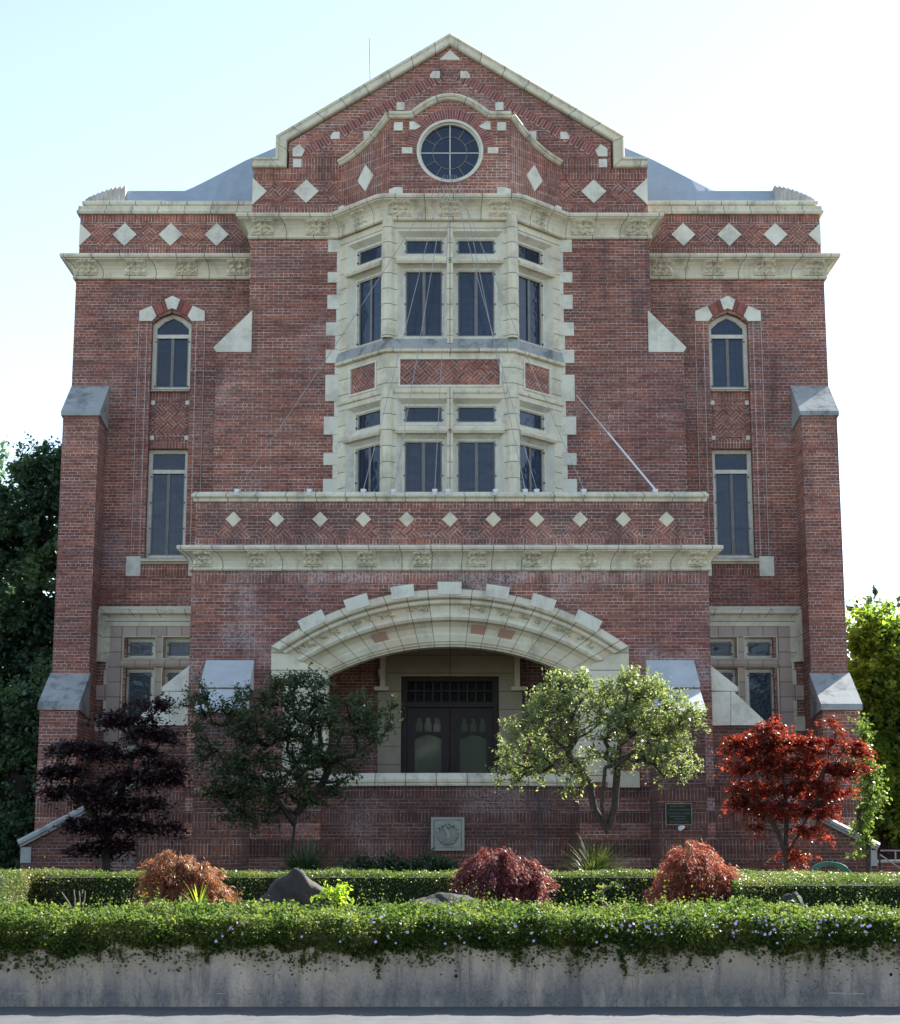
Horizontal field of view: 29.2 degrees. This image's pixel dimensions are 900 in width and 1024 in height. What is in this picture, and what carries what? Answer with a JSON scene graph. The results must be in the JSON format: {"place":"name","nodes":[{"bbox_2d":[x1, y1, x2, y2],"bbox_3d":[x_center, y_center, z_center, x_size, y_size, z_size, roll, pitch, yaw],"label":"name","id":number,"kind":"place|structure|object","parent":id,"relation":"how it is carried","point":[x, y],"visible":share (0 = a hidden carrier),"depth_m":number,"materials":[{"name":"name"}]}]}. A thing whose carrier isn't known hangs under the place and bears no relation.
{"place":"outdoors","nodes":[
{"label":"outdoors","id":0,"kind":"place"},
{"bbox_2d":[0,1007,899,1023],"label":"pavement","id":1,"kind":"structure","parent":0,"point":[449,1015],"depth_m":15.88,"materials":[{"name":"concrete"}]},
{"bbox_2d":[0,0,899,659],"label":"sky","id":2,"kind":"structure","parent":0,"point":[96,96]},
{"bbox_2d":[24,910,891,931],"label":"garden soil","id":3,"kind":"structure","parent":0,"point":[443,930],"depth_m":18.64,"materials":[{"name":"brown soil"}]},
{"bbox_2d":[0,440,23,685],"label":"evergreen tree","id":4,"kind":"object","parent":3,"relation":"on","point":[2,456],"visible":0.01,"depth_m":55.74,"materials":[{"name":"green plant"}]},
{"bbox_2d":[0,867,45,906],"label":"clipped hedge","id":5,"kind":"object","parent":3,"relation":"on","point":[21,881],"visible":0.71,"depth_m":22.81,"materials":[{"name":"green plant"}]},
{"bbox_2d":[0,652,52,869],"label":"evergreen tree","id":6,"kind":"object","parent":3,"relation":"on","point":[19,729],"visible":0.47,"depth_m":42.13,"materials":[{"name":"green plant"}]},
{"bbox_2d":[0,431,61,750],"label":"evergreen tree","id":7,"kind":"object","parent":3,"relation":"on","point":[29,534],"visible":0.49,"depth_m":45.88,"materials":[{"name":"green plant"}]},
{"bbox_2d":[61,889,85,908],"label":"dead stems","id":8,"kind":"object","parent":3,"relation":"on","point":[75,898],"visible":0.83,"depth_m":19.52,"materials":[{"name":"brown plant"}]},
{"bbox_2d":[17,784,136,876],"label":"stair wall","id":9,"kind":"structure","parent":3,"relation":"on","point":[37,845],"depth_m":35.90,"materials":[{"name":"brick"}]},
{"bbox_2d":[31,692,201,871],"bbox_3d":[-5.512,4.686,28.618,2.830,3.452,1.721,0,-11,0],"label":"maple tree","id":10,"kind":"object","parent":3,"relation":"on","point":[145,778],"visible":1,"depth_m":28.47,"materials":[{"name":"purple plant"}]},
{"bbox_2d":[130,847,241,906],"bbox_3d":[-3.188,4.536,20.995,1.478,0.911,1.059,0,-11,0],"label":"dwarf maple","id":11,"kind":"object","parent":3,"relation":"on","point":[175,879],"visible":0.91,"depth_m":20.89,"materials":[{"name":"orange plant"}]},
{"bbox_2d":[187,882,208,902],"bbox_3d":[-2.900,4.418,19.715,0.303,0.459,0.350,7,-13,-32],"label":"iris plant","id":12,"kind":"object","parent":3,"relation":"on","point":[200,898],"visible":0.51,"depth_m":19.71,"materials":[{"name":"green plant"}]},
{"bbox_2d":[175,661,404,861],"bbox_3d":[-2.813,4.642,30.174,4.103,4.115,1.787,0,-11,0],"label":"olive tree","id":13,"kind":"object","parent":3,"relation":"on","point":[248,781],"visible":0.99,"depth_m":30.10,"materials":[{"name":"green plant"}]},
{"bbox_2d":[253,868,333,913],"bbox_3d":[-1.847,4.746,20.063,1.118,1.206,0.635,0,-11,0],"label":"garden rock","id":14,"kind":"object","parent":3,"relation":"on","point":[299,886],"visible":0.25,"depth_m":19.93,"materials":[{"name":"grey stone"}]},
{"bbox_2d":[257,833,357,876],"bbox_3d":[-2.442,5.875,28.892,2.613,1.014,1.926,0,-11,0],"label":"flax plant","id":15,"kind":"object","parent":3,"relation":"on","point":[305,862],"visible":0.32,"depth_m":28.78,"materials":[{"name":"green plant"}]},
{"bbox_2d":[310,879,354,909],"bbox_3d":[-1.332,4.406,19.500,0.501,0.503,0.466,0,-11,0],"label":"leafy shrub","id":16,"kind":"object","parent":3,"relation":"on","point":[338,896],"visible":0.95,"depth_m":19.49,"materials":[{"name":"green plant"}]},
{"bbox_2d":[28,866,757,909],"bbox_3d":[-0.753,5.223,23.852,10.060,0.649,1.016,0,-11,0],"label":"clipped hedge","id":17,"kind":"object","parent":3,"relation":"on","point":[257,885],"visible":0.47,"depth_m":23.50,"materials":[{"name":"green plant"}]},
{"bbox_2d":[333,848,464,876],"bbox_3d":[-0.888,6.556,31.337,2.476,0.921,1.474,0,-11,0],"label":"leafy shrub","id":18,"kind":"object","parent":3,"relation":"on","point":[431,862],"visible":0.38,"depth_m":31.15,"materials":[{"name":"green plant"}]},
{"bbox_2d":[405,892,478,922],"bbox_3d":[-0.094,4.678,19.863,1.174,0.587,0.613,0,-11,0],"label":"garden rock","id":19,"kind":"object","parent":3,"relation":"on","point":[441,896],"visible":0.06,"depth_m":19.86,"materials":[{"name":"grey stone"}]},
{"bbox_2d":[34,33,863,876],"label":"brick hall","id":20,"kind":"structure","parent":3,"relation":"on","point":[668,325],"depth_m":39.08,"materials":[{"name":"brick"}]},
{"bbox_2d":[124,670,153,746],"bbox_3d":[-7.069,4.488,39.245,0.654,1.800,0.132,0,-11,0],"label":"window","id":21,"kind":"structure","parent":20,"relation":"in","point":[139,682],"depth_m":39.34,"materials":[{"name":"glass"}]},
{"bbox_2d":[128,639,154,656],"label":"window","id":22,"kind":"structure","parent":20,"relation":"in","point":[136,647],"depth_m":39.51,"materials":[{"name":"glass"}]},
{"bbox_2d":[146,450,187,557],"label":"window","id":23,"kind":"structure","parent":20,"relation":"in","point":[167,478],"depth_m":40.16,"materials":[{"name":"glass"}]},
{"bbox_2d":[151,314,191,388],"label":"window","id":24,"kind":"structure","parent":20,"relation":"in","point":[171,358],"depth_m":40.83,"materials":[{"name":"glass"}]},
{"bbox_2d":[165,670,182,683],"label":"window","id":25,"kind":"structure","parent":20,"relation":"in","point":[169,674],"depth_m":39.37,"materials":[{"name":"glass"}]},
{"bbox_2d":[166,639,189,656],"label":"window","id":26,"kind":"structure","parent":20,"relation":"in","point":[174,647],"depth_m":39.52,"materials":[{"name":"glass"}]},
{"bbox_2d":[234,489,240,494],"bbox_3d":[-4.504,-0.413,36.500,0.120,0.135,0.230,0,-11,0],"label":"anchor bracket","id":27,"kind":"object","parent":20,"relation":"attached to","point":[236,491],"visible":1,"depth_m":36.42,"materials":[{"name":"white metal"}]},
{"bbox_2d":[306,489,312,494],"bbox_3d":[-2.976,-0.413,36.500,0.120,0.135,0.230,0,-11,0],"label":"anchor bracket","id":28,"kind":"object","parent":20,"relation":"attached to","point":[309,491],"visible":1,"depth_m":36.42,"materials":[{"name":"white metal"}]},
{"bbox_2d":[237,175,443,488],"bbox_3d":[-2.282,-4.072,37.620,4.533,7.510,0.316,3,-11,-15],"label":"cable","id":29,"kind":"object","parent":20,"relation":"attached to","point":[341,335],"visible":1,"depth_m":37.55,"materials":[{"name":"metal"}]},
{"bbox_2d":[354,441,379,491],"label":"window","id":30,"kind":"structure","parent":20,"relation":"in","point":[362,454],"depth_m":38.67,"materials":[{"name":"glass"}]},
{"bbox_2d":[355,407,379,432],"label":"window","id":31,"kind":"structure","parent":20,"relation":"in","point":[369,419],"depth_m":38.85,"materials":[{"name":"glass"}]},
{"bbox_2d":[355,272,380,347],"bbox_3d":[-1.789,-4.573,39.260,0.744,1.646,0.774,0,-11,0],"label":"window","id":32,"kind":"structure","parent":20,"relation":"in","point":[368,318],"depth_m":39.35,"materials":[{"name":"glass"}]},
{"bbox_2d":[356,241,381,266],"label":"window","id":33,"kind":"structure","parent":20,"relation":"in","point":[373,252],"depth_m":39.59,"materials":[{"name":"glass"}]},
{"bbox_2d":[391,489,396,494],"bbox_3d":[-1.190,-0.413,36.500,0.120,0.135,0.230,0,-11,0],"label":"anchor bracket","id":34,"kind":"object","parent":20,"relation":"attached to","point":[393,491],"visible":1,"depth_m":36.42,"materials":[{"name":"white metal"}]},
{"bbox_2d":[363,175,445,488],"bbox_3d":[-0.903,-4.064,37.670,2.111,7.508,0.242,7,-13,-34],"label":"cable","id":35,"kind":"object","parent":20,"relation":"attached to","point":[404,333],"visible":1,"depth_m":37.58,"materials":[{"name":"metal"}]},
{"bbox_2d":[394,175,447,486],"bbox_3d":[-0.546,-4.060,37.693,0.220,7.508,1.654,-10,-15,43],"label":"cable","id":36,"kind":"object","parent":20,"relation":"attached to","point":[421,332],"visible":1,"depth_m":37.56,"materials":[{"name":"metal"}]},
{"bbox_2d":[402,269,444,338],"bbox_3d":[-0.586,-4.666,38.771,0.954,1.646,0.132,0,-11,0],"label":"window","id":37,"kind":"structure","parent":20,"relation":"in","point":[432,328],"depth_m":38.78,"materials":[{"name":"glass"}]},
{"bbox_2d":[402,404,444,424],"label":"window","id":38,"kind":"structure","parent":20,"relation":"in","point":[418,414],"depth_m":38.30,"materials":[{"name":"glass"}]},
{"bbox_2d":[402,439,444,491],"bbox_3d":[-0.586,-0.802,38.038,0.954,1.637,0.132,0,-11,0],"label":"window","id":39,"kind":"structure","parent":20,"relation":"in","point":[419,465],"depth_m":38.10,"materials":[{"name":"glass"}]},
{"bbox_2d":[403,238,444,255],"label":"window","id":40,"kind":"structure","parent":20,"relation":"in","point":[411,246],"depth_m":39.03,"materials":[{"name":"glass"}]},
{"bbox_2d":[407,708,448,772],"bbox_3d":[-0.483,5.548,37.971,0.943,2.482,0.120,0,-11,0],"label":"door","id":41,"kind":"structure","parent":20,"relation":"in","point":[427,728],"depth_m":38.09,"materials":[{"name":"brown wood"}]},
{"bbox_2d":[432,489,437,494],"bbox_3d":[-0.322,-0.413,36.500,0.120,0.135,0.230,0,-11,0],"label":"anchor bracket","id":42,"kind":"object","parent":20,"relation":"attached to","point":[434,491],"visible":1,"depth_m":36.42,"materials":[{"name":"white metal"}]},
{"bbox_2d":[435,192,449,482],"bbox_3d":[-0.115,-4.049,37.750,0.109,7.507,1.235,-3,-11,15],"label":"cable","id":43,"kind":"object","parent":42,"relation":"attached to","point":[442,337],"visible":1,"depth_m":37.52,"materials":[{"name":"metal"}]},
{"bbox_2d":[431,817,463,850],"bbox_3d":[-0.046,6.451,34.584,0.671,0.659,0.160,0,-11,0],"label":"stone relief","id":44,"kind":"object","parent":20,"relation":"attached to","point":[447,833],"visible":0.99,"depth_m":34.57},
{"bbox_2d":[445,489,450,494],"bbox_3d":[-0.048,-0.413,36.500,0.120,0.135,0.230,0,-11,0],"label":"anchor bracket","id":45,"kind":"object","parent":20,"relation":"attached to","point":[447,491],"visible":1,"depth_m":36.42,"materials":[{"name":"white metal"}]},
{"bbox_2d":[417,119,482,182],"bbox_3d":[0.000,-8.190,39.358,1.519,1.519,0.270,0,-11,0],"label":"round window","id":46,"kind":"structure","parent":20,"relation":"in","point":[449,147],"depth_m":39.36,"materials":[{"name":"glass"}]},
{"bbox_2d":[451,708,492,772],"bbox_3d":[0.483,5.548,37.971,0.943,2.482,0.120,0,-11,0],"label":"door","id":47,"kind":"structure","parent":20,"relation":"in","point":[471,728],"depth_m":38.09,"materials":[{"name":"brown wood"}]},
{"bbox_2d":[455,238,496,255],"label":"window","id":48,"kind":"structure","parent":20,"relation":"in","point":[489,245],"depth_m":39.03,"materials":[{"name":"glass"}]},
{"bbox_2d":[455,269,497,338],"bbox_3d":[0.586,-4.666,38.771,0.954,1.646,0.132,0,-11,0],"label":"window","id":49,"kind":"structure","parent":20,"relation":"in","point":[471,318],"depth_m":38.78,"materials":[{"name":"glass"}]},
{"bbox_2d":[455,404,497,424],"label":"window","id":50,"kind":"structure","parent":20,"relation":"in","point":[465,414],"depth_m":38.30,"materials":[{"name":"glass"}]},
{"bbox_2d":[455,439,497,491],"bbox_3d":[0.586,-0.802,38.038,0.954,1.637,0.132,0,-11,0],"label":"window","id":51,"kind":"structure","parent":20,"relation":"in","point":[476,460],"depth_m":38.10,"materials":[{"name":"glass"}]},
{"bbox_2d":[456,176,524,487],"bbox_3d":[0.805,-4.060,37.694,1.892,7.508,0.196,-9,-14,38],"label":"cable","id":52,"kind":"object","parent":20,"relation":"attached to","point":[492,336],"visible":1,"depth_m":37.51,"materials":[{"name":"metal"}]},
{"bbox_2d":[451,175,536,488],"bbox_3d":[0.862,-4.067,37.651,2.160,7.508,0.287,-7,-13,33],"label":"cable","id":53,"kind":"object","parent":20,"relation":"attached to","point":[492,333],"visible":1,"depth_m":37.53,"materials":[{"name":"metal"}]},
{"bbox_2d":[454,176,583,488],"bbox_3d":[1.404,-4.071,37.634,2.997,7.508,0.301,-5,-12,23],"label":"cable","id":54,"kind":"object","parent":20,"relation":"attached to","point":[517,333],"visible":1,"depth_m":37.56,"materials":[{"name":"metal"}]},
{"bbox_2d":[522,489,527,494],"bbox_3d":[1.593,-0.413,36.500,0.120,0.135,0.230,0,-11,0],"label":"anchor bracket","id":55,"kind":"object","parent":20,"relation":"attached to","point":[525,491],"visible":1,"depth_m":36.42,"materials":[{"name":"white metal"}]},
{"bbox_2d":[518,241,543,266],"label":"window","id":56,"kind":"structure","parent":20,"relation":"in","point":[526,252],"depth_m":39.59,"materials":[{"name":"glass"}]},
{"bbox_2d":[519,272,544,347],"bbox_3d":[1.789,-4.573,39.260,0.744,1.646,0.774,0,-11,0],"label":"window","id":57,"kind":"structure","parent":20,"relation":"in","point":[531,289],"depth_m":39.35,"materials":[{"name":"glass"}]},
{"bbox_2d":[520,407,544,432],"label":"window","id":58,"kind":"structure","parent":20,"relation":"in","point":[530,419],"depth_m":38.85,"materials":[{"name":"glass"}]},
{"bbox_2d":[520,441,545,491],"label":"window","id":59,"kind":"structure","parent":20,"relation":"in","point":[536,454],"depth_m":38.68,"materials":[{"name":"glass"}]},
{"bbox_2d":[652,489,657,494],"bbox_3d":[4.343,-0.413,36.500,0.120,0.135,0.230,0,-11,0],"label":"anchor bracket","id":60,"kind":"object","parent":20,"relation":"attached to","point":[655,491],"visible":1,"depth_m":36.42,"materials":[{"name":"white metal"}]},
{"bbox_2d":[576,395,655,488],"bbox_3d":[3.614,-1.565,37.916,0.044,2.718,2.841,6,-12,-31],"label":"stay rod","id":61,"kind":"object","parent":60,"relation":"attached to","point":[631,461],"visible":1,"depth_m":37.52,"materials":[{"name":"white paint"}]},
{"bbox_2d":[665,802,692,824],"bbox_3d":[4.476,5.903,33.771,0.528,0.445,0.036,0,-11,0],"label":"plaque","id":62,"kind":"object","parent":20,"relation":"attached to","point":[680,813],"visible":1,"depth_m":33.76,"materials":[{"name":"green metal"}]},
{"bbox_2d":[710,639,733,656],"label":"window","id":63,"kind":"structure","parent":20,"relation":"in","point":[718,647],"depth_m":39.52,"materials":[{"name":"glass"}]},
{"bbox_2d":[717,670,734,683],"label":"window","id":64,"kind":"structure","parent":20,"relation":"in","point":[729,674],"depth_m":39.37,"materials":[{"name":"glass"}]},
{"bbox_2d":[708,314,748,388],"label":"window","id":65,"kind":"structure","parent":20,"relation":"in","point":[728,358],"depth_m":40.83,"materials":[{"name":"glass"}]},
{"bbox_2d":[712,450,753,557],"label":"window","id":66,"kind":"structure","parent":20,"relation":"in","point":[732,478],"depth_m":40.16,"materials":[{"name":"glass"}]},
{"bbox_2d":[745,639,771,656],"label":"window","id":67,"kind":"structure","parent":20,"relation":"in","point":[753,647],"depth_m":39.51,"materials":[{"name":"glass"}]},
{"bbox_2d":[746,670,774,736],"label":"window","id":68,"kind":"structure","parent":20,"relation":"in","point":[759,683],"depth_m":39.32,"materials":[{"name":"glass"}]},
{"bbox_2d":[0,891,899,985],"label":"ground cover","id":69,"kind":"object","parent":3,"relation":"on","point":[83,928],"visible":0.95,"depth_m":16.78,"materials":[{"name":"green plant"}]},
{"bbox_2d":[43,910,899,952],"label":"flowers","id":70,"kind":"object","parent":69,"relation":"on","point":[716,926],"visible":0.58,"depth_m":16.76,"materials":[{"name":"purple plant"}]},
{"bbox_2d":[0,856,899,931],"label":"ground cover","id":71,"kind":"object","parent":3,"relation":"on","point":[108,908],"visible":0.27,"depth_m":17.67,"materials":[{"name":"green plant"}]},
{"bbox_2d":[447,845,561,907],"bbox_3d":[0.612,4.518,21.009,1.530,0.951,1.064,0,-11,0],"label":"dwarf maple","id":72,"kind":"object","parent":3,"relation":"on","point":[504,872],"visible":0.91,"depth_m":20.86,"materials":[{"name":"red plant"}]},
{"bbox_2d":[552,833,637,876],"bbox_3d":[2.382,5.890,28.980,2.215,1.017,1.903,0,-11,0],"label":"flax plant","id":73,"kind":"object","parent":3,"relation":"on","point":[599,862],"visible":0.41,"depth_m":28.80,"materials":[{"name":"green plant"}]},
{"bbox_2d":[485,662,714,852],"bbox_3d":[2.614,4.625,30.058,4.045,4.104,1.955,0,-11,0],"label":"olive tree","id":74,"kind":"object","parent":3,"relation":"on","point":[617,717],"visible":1,"depth_m":30.14,"materials":[{"name":"green plant"}]},
{"bbox_2d":[594,882,625,907],"bbox_3d":[1.790,4.381,19.324,0.383,0.487,0.321,0,-11,0],"label":"leafy shrub","id":75,"kind":"object","parent":3,"relation":"on","point":[600,894],"visible":0.79,"depth_m":19.32,"materials":[{"name":"green plant"}]},
{"bbox_2d":[639,838,741,905],"bbox_3d":[2.946,4.455,20.860,1.492,1.018,1.078,0,-11,0],"label":"dwarf maple","id":76,"kind":"object","parent":3,"relation":"on","point":[698,867],"visible":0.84,"depth_m":20.71,"materials":[{"name":"red plant"}]},
{"bbox_2d":[780,892,803,926],"bbox_3d":[3.771,4.510,19.000,0.353,0.648,0.198,0,-11,0],"label":"garden rock","id":77,"kind":"object","parent":3,"relation":"on","point":[786,897],"visible":0.14,"depth_m":19.00,"materials":[{"name":"grey stone"}]},
{"bbox_2d":[712,712,879,870],"bbox_3d":[5.771,4.867,28.636,2.807,3.102,1.296,0,-11,0],"label":"maple tree","id":78,"kind":"object","parent":3,"relation":"on","point":[757,791],"visible":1,"depth_m":28.56,"materials":[{"name":"red plant"}]},
{"bbox_2d":[702,868,899,910],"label":"clipped hedge","id":79,"kind":"object","parent":3,"relation":"on","point":[805,885],"visible":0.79,"depth_m":19.79,"materials":[{"name":"green plant"}]},
{"bbox_2d":[763,794,879,873],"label":"stair wall","id":80,"kind":"structure","parent":3,"relation":"on","point":[825,852],"depth_m":35.92,"materials":[{"name":"brick"}]},
{"bbox_2d":[811,862,849,872],"bbox_3d":[5.617,5.455,25.486,0.700,0.570,0.151,0,-11,0],"label":"garden hose","id":81,"kind":"object","parent":3,"relation":"on","point":[842,867],"visible":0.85,"depth_m":25.55,"materials":[{"name":"green rubber"}]},
{"bbox_2d":[845,711,892,873],"bbox_3d":[7.875,5.458,32.560,0.931,3.404,0.743,0,-11,0],"label":"leafy shrub","id":82,"kind":"object","parent":3,"relation":"on","point":[870,802],"visible":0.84,"depth_m":32.49,"materials":[{"name":"green plant"}]},
{"bbox_2d":[845,595,899,859],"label":"laurel tree","id":83,"kind":"object","parent":3,"relation":"on","point":[873,640],"visible":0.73,"depth_m":43.27,"materials":[{"name":"green plant"}]},
{"bbox_2d":[846,582,899,650],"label":"tree","id":84,"kind":"object","parent":3,"relation":"on","point":[875,591],"visible":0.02,"depth_m":62.31,"materials":[{"name":"green plant"}]},
{"bbox_2d":[877,860,899,872],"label":"garden wall","id":85,"kind":"structure","parent":3,"relation":"on","point":[886,865],"depth_m":39.67,"materials":[{"name":"brick"}]},
{"bbox_2d":[879,850,899,871],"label":"handrail","id":86,"kind":"object","parent":3,"relation":"on","point":[880,855],"visible":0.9,"depth_m":34.30,"materials":[{"name":"metal"}]},
{"label":"ground","id":87,"kind":"structure","parent":0,"visible":0},
{"bbox_2d":[0,932,899,1006],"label":"retaining wall","id":88,"kind":"structure","parent":87,"relation":"on","point":[741,979],"depth_m":16.75,"materials":[{"name":"concrete"}]}
]}

